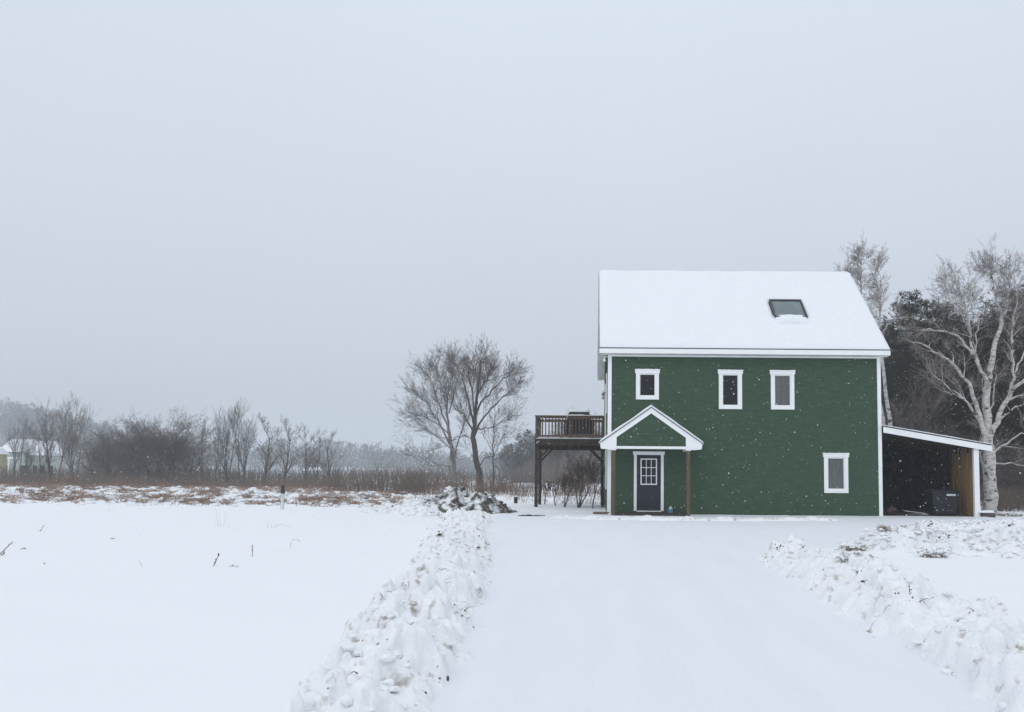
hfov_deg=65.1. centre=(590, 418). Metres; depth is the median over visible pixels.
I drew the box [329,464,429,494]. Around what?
brush
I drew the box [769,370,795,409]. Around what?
window
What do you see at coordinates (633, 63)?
sky
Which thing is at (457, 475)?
thicket
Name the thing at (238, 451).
bare tree
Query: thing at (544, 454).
bare tree
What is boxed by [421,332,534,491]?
bare tree
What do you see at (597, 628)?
driveway
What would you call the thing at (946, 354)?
pine tree
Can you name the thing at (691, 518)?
snow bank
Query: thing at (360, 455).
wood
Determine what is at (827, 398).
green house
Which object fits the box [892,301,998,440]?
pine tree
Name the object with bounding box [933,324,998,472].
pine tree
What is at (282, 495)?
marker pipe
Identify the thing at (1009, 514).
grass tussock
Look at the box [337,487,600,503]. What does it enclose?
dry grass
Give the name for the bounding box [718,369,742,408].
window
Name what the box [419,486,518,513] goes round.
soil heap
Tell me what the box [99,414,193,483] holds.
tree
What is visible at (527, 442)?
pine tree
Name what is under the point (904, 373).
pine tree
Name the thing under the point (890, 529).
grass tussock
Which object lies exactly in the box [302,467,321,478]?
distant shed
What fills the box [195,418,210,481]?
bare tree
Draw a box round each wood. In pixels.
[0,397,175,467]
[106,435,521,472]
[493,442,544,478]
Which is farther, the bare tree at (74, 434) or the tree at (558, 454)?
the tree at (558, 454)
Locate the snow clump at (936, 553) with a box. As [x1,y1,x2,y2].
[909,548,958,557]
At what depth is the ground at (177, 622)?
11.01 m
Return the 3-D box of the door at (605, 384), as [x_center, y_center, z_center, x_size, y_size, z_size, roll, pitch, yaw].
[0.665,-0.323,35.800,0.095,2.300,1.280,0,-4,0]
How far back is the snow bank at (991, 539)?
17.10 m
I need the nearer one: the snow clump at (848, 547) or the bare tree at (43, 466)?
the snow clump at (848, 547)
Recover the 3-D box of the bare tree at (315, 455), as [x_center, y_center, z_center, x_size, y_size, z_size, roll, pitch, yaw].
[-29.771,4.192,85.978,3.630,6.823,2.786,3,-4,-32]
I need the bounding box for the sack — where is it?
[885,507,897,514]
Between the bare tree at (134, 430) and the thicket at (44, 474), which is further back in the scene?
the thicket at (44, 474)
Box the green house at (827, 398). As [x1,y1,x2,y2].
[597,269,890,515]
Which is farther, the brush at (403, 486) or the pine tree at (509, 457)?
the pine tree at (509, 457)
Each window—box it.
[605,450,606,488]
[606,373,606,413]
[635,369,659,399]
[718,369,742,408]
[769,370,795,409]
[823,453,849,492]
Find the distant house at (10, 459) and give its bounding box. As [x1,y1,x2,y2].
[2,439,62,479]
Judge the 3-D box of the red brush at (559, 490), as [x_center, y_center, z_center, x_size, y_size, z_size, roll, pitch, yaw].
[-6.846,4.132,57.795,18.495,2.893,16.202,0,-4,0]
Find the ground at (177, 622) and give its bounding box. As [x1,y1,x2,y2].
[0,470,1023,711]
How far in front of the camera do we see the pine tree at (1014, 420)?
48.23 m
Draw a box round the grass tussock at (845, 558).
[835,549,883,563]
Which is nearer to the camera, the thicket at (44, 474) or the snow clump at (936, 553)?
the snow clump at (936, 553)
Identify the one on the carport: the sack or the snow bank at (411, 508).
the sack
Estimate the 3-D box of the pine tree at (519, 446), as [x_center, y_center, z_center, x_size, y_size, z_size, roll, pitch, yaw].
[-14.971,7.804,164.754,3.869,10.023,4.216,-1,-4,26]
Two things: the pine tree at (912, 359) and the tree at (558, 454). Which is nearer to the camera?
the pine tree at (912, 359)
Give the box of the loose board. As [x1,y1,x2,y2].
[903,510,927,514]
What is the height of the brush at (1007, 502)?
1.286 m
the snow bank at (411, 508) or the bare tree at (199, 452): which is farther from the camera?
the bare tree at (199, 452)
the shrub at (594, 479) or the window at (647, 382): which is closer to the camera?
the window at (647, 382)
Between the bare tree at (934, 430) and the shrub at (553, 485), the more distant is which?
the bare tree at (934, 430)
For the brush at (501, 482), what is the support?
on the ground at (177, 622)
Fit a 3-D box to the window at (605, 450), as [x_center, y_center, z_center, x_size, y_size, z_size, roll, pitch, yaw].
[0.638,2.157,33.381,0.070,1.630,0.960,0,-4,0]
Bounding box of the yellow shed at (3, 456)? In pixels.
[0,447,8,475]
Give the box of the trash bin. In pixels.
[923,489,959,514]
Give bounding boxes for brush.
[0,462,344,488]
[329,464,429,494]
[340,455,600,494]
[391,460,600,496]
[980,482,1023,511]
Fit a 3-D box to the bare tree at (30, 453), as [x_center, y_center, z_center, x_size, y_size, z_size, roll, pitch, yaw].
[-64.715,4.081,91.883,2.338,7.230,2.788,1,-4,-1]
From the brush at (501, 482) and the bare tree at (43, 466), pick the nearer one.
the brush at (501, 482)
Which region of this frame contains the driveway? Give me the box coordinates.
[430,511,1023,711]
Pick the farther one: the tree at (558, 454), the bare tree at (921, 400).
the tree at (558, 454)
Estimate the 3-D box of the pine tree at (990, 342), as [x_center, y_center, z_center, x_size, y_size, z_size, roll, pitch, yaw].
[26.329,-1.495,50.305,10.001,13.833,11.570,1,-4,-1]
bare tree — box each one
[3,410,34,478]
[21,424,40,481]
[22,392,85,483]
[25,428,60,480]
[55,402,102,480]
[56,425,132,481]
[61,421,134,484]
[70,416,129,476]
[77,414,155,484]
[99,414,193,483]
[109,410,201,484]
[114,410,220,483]
[137,406,211,481]
[145,420,223,485]
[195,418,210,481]
[207,418,227,479]
[211,396,250,483]
[220,400,260,484]
[249,412,288,483]
[265,414,305,482]
[291,424,322,480]
[301,429,331,480]
[315,431,345,484]
[387,339,484,487]
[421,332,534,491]
[475,396,529,487]
[509,431,543,460]
[524,427,569,471]
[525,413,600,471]
[553,422,600,467]
[554,407,600,459]
[573,426,600,467]
[881,371,958,434]
[886,406,981,465]
[975,429,1023,500]
[980,456,1023,493]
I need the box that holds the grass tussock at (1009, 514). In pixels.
[995,511,1023,516]
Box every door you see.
[605,384,605,435]
[633,451,664,511]
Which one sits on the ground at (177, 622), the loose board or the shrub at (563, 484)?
the shrub at (563, 484)
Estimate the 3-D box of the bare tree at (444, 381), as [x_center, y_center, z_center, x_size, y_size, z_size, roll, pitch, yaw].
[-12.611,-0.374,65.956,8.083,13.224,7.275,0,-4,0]
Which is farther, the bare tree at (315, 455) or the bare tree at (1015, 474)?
the bare tree at (315, 455)
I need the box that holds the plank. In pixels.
[593,512,608,513]
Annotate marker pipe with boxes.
[280,485,284,508]
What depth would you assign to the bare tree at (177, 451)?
75.69 m
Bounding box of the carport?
[882,425,992,516]
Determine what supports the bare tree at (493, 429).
on the ground at (177, 622)
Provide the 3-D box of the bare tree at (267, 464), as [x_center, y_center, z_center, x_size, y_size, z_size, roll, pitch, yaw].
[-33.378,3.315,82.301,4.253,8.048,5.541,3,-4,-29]
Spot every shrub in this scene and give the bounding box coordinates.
[539,480,552,503]
[547,481,557,505]
[557,471,581,506]
[561,451,601,507]
[588,462,604,507]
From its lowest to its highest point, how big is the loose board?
0.176 m
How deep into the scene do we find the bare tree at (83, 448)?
82.94 m
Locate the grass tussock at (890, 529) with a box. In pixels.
[875,524,921,532]
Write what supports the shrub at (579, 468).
on the ground at (177, 622)
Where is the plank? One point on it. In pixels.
(600, 512)
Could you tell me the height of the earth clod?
0.086 m
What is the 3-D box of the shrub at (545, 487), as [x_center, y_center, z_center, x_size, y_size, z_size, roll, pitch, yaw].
[-2.201,3.685,39.358,0.944,1.234,0.470,4,-5,-40]
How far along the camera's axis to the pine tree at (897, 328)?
62.05 m
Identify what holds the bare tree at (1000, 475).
on the ground at (177, 622)
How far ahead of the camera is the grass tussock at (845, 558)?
12.16 m
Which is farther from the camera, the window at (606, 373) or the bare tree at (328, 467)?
the bare tree at (328, 467)
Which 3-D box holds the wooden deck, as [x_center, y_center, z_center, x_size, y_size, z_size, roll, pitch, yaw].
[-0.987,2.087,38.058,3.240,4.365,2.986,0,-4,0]
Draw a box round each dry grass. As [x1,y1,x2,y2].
[0,483,406,506]
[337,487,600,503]
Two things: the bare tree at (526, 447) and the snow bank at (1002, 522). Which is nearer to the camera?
the snow bank at (1002, 522)
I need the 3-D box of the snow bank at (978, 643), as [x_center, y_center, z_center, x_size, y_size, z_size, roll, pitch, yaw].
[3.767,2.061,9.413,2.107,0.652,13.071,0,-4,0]
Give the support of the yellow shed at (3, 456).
on the ground at (177, 622)
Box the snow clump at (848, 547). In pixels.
[834,542,870,550]
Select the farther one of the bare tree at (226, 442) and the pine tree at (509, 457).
the pine tree at (509, 457)
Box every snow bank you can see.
[277,507,494,711]
[359,499,442,515]
[544,515,849,520]
[753,534,1023,711]
[836,520,1023,557]
[887,517,1023,528]
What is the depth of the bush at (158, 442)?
76.13 m
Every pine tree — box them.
[503,443,517,474]
[509,433,525,471]
[515,429,534,468]
[873,289,975,438]
[876,322,914,424]
[881,296,1011,445]
[881,318,945,422]
[881,327,965,408]
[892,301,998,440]
[902,321,1009,461]
[933,288,1023,489]
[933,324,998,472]
[944,283,1023,477]
[952,309,1023,471]
[985,316,1022,428]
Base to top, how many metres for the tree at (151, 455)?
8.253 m
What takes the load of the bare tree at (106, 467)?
on the ground at (177, 622)
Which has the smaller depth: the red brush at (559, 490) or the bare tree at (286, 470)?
the red brush at (559, 490)
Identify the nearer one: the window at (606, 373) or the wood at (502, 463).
the window at (606, 373)
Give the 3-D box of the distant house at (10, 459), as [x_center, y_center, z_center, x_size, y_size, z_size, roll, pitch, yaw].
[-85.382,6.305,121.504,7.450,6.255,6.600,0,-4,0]
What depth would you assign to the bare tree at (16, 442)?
99.63 m
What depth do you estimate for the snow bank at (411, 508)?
29.36 m
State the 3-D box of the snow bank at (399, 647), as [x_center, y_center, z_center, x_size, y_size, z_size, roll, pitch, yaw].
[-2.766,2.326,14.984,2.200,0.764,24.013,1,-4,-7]
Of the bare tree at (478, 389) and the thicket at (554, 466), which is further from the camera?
the thicket at (554, 466)
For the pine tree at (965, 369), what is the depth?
56.22 m
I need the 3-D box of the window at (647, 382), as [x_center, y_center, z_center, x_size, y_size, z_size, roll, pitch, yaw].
[2.216,-1.338,31.246,0.994,1.207,0.125,0,-4,0]
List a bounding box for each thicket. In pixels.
[0,462,344,485]
[60,463,510,481]
[317,448,471,488]
[509,433,600,483]
[947,419,1023,499]
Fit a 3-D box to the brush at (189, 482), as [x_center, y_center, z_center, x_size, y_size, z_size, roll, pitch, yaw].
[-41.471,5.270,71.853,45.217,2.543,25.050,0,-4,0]
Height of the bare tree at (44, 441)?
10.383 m
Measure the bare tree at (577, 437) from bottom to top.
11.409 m
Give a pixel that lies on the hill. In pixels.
(3, 441)
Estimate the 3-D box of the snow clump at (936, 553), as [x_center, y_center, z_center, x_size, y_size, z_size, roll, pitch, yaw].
[6.768,2.670,15.723,0.804,0.222,0.707,1,-4,-11]
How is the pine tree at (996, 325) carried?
on the ground at (177, 622)
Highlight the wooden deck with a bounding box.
[534,414,604,506]
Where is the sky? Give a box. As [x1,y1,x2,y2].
[0,0,1023,471]
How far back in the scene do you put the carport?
33.97 m
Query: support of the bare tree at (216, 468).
on the ground at (177, 622)
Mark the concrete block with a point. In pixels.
(987, 513)
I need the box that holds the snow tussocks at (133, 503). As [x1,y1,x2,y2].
[0,484,422,507]
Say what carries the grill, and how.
on the wooden deck
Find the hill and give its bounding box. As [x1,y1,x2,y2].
[0,419,183,470]
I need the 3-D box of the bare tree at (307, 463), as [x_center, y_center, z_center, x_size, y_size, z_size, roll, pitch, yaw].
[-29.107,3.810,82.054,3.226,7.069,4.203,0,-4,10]
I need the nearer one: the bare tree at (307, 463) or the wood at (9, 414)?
the bare tree at (307, 463)
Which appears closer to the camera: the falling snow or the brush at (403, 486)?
the falling snow
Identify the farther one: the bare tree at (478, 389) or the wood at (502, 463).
the wood at (502, 463)
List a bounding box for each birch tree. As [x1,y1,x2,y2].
[833,236,917,425]
[891,232,1023,512]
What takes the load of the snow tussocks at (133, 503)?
on the ground at (177, 622)
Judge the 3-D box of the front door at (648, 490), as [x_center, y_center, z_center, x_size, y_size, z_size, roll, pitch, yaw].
[2.250,2.460,30.991,1.250,2.335,0.150,0,-4,0]
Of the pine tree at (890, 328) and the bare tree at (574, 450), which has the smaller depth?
the pine tree at (890, 328)
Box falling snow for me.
[2,3,1023,611]
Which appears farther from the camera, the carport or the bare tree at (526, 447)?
the bare tree at (526, 447)
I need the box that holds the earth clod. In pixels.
[518,514,544,515]
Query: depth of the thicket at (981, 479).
51.43 m
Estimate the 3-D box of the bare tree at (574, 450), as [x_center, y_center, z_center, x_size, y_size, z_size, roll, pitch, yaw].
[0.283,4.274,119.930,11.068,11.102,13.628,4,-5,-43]
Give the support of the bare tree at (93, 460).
on the ground at (177, 622)
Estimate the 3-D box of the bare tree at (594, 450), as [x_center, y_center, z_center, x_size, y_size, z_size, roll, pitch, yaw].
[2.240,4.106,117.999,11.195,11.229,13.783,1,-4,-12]
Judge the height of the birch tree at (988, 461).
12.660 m
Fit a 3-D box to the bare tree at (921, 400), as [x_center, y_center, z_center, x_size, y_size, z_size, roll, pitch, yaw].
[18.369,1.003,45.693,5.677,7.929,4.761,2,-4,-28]
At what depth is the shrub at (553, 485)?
38.32 m
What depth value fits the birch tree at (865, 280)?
44.07 m
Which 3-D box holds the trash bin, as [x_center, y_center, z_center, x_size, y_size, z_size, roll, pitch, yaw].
[13.924,3.339,31.611,1.138,1.050,0.829,0,-4,0]
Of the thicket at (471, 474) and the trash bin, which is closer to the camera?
the trash bin
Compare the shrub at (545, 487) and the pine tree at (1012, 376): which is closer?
the shrub at (545, 487)
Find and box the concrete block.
[978,510,994,517]
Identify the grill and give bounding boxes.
[564,409,593,437]
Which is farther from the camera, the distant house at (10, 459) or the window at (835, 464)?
the distant house at (10, 459)

